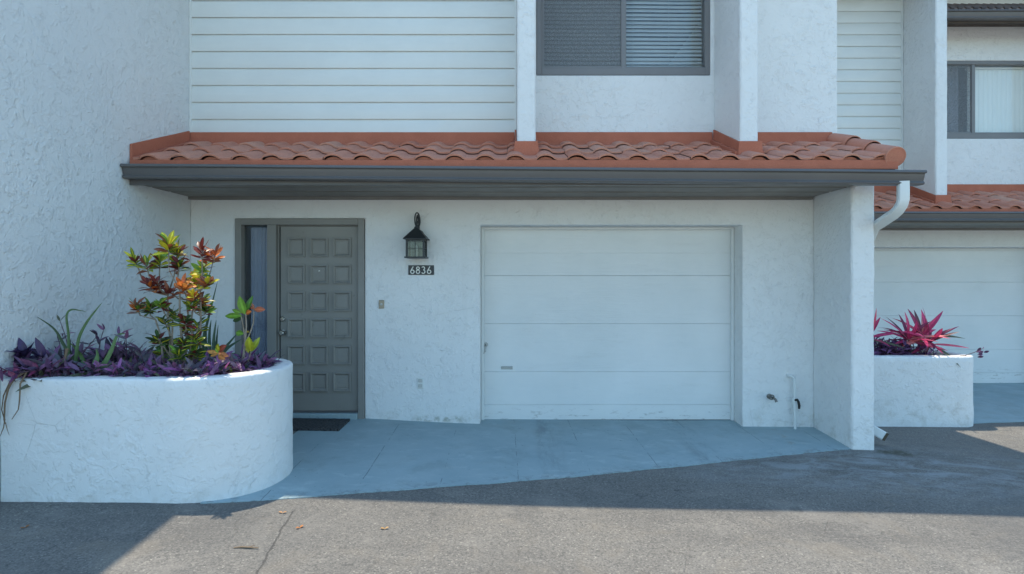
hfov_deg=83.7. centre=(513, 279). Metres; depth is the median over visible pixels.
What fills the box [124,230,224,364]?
croton bush
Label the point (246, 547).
twig
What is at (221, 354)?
croton seedling
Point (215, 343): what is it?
aloe plant
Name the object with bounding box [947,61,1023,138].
window
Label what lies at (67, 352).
aloe plant
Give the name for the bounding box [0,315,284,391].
ground cover
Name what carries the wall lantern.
attached to the townhouse at (644, 208)
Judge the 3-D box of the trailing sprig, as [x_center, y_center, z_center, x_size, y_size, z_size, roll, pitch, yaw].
[5.594,0.887,6.940,0.302,0.132,0.062,0,0,5]
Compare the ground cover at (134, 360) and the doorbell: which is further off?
the doorbell
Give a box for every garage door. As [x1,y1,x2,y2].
[483,230,729,419]
[874,250,1023,382]
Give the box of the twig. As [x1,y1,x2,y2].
[233,545,258,547]
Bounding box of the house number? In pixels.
[408,265,433,274]
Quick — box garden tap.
[767,394,777,401]
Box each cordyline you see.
[874,310,905,348]
[881,309,966,366]
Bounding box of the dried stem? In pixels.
[0,372,27,435]
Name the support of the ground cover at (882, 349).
in the planter at (930, 390)
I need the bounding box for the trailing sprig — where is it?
[960,347,988,357]
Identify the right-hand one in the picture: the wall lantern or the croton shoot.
the wall lantern
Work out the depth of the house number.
6.19 m
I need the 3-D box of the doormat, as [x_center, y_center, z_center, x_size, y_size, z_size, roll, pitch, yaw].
[-2.073,1.498,5.898,0.652,0.036,0.404,0,0,0]
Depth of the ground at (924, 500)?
3.76 m
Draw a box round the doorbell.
[379,300,383,308]
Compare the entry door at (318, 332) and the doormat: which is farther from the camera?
the entry door at (318, 332)
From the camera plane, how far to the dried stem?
3.87 m
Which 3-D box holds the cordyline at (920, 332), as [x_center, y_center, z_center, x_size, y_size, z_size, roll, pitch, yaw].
[5.147,0.700,7.234,0.968,0.722,0.821,0,0,39]
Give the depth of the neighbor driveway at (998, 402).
8.02 m
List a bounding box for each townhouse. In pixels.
[0,0,190,501]
[120,0,926,449]
[837,0,1023,382]
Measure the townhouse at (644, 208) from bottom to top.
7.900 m
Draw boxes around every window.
[536,0,709,75]
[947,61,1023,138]
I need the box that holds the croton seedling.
[207,343,231,371]
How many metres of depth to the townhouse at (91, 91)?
4.67 m
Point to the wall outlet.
(420, 382)
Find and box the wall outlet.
[417,378,423,387]
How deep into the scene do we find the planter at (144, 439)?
3.91 m
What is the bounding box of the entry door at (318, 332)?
[279,227,357,409]
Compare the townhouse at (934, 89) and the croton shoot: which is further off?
the townhouse at (934, 89)
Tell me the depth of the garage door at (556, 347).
6.47 m
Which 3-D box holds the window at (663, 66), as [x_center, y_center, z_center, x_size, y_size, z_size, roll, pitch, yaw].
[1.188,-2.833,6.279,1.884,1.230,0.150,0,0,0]
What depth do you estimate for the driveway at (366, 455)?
5.30 m
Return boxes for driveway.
[200,418,850,503]
[973,383,1023,423]
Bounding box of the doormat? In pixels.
[293,418,349,430]
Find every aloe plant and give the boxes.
[38,303,124,372]
[188,281,240,361]
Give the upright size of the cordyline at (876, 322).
0.630 m
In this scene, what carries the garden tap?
attached to the townhouse at (644, 208)
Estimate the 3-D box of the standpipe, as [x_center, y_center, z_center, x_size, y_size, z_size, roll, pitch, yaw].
[2.995,1.316,6.136,0.052,0.580,0.154,0,0,-35]
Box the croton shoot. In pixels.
[225,296,264,361]
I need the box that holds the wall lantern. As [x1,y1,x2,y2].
[403,212,429,258]
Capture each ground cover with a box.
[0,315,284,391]
[874,336,937,354]
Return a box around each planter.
[0,357,292,503]
[874,347,973,426]
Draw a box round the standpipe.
[786,374,800,428]
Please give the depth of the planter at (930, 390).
6.90 m
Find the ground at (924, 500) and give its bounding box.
[0,422,1023,573]
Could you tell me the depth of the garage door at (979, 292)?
9.27 m

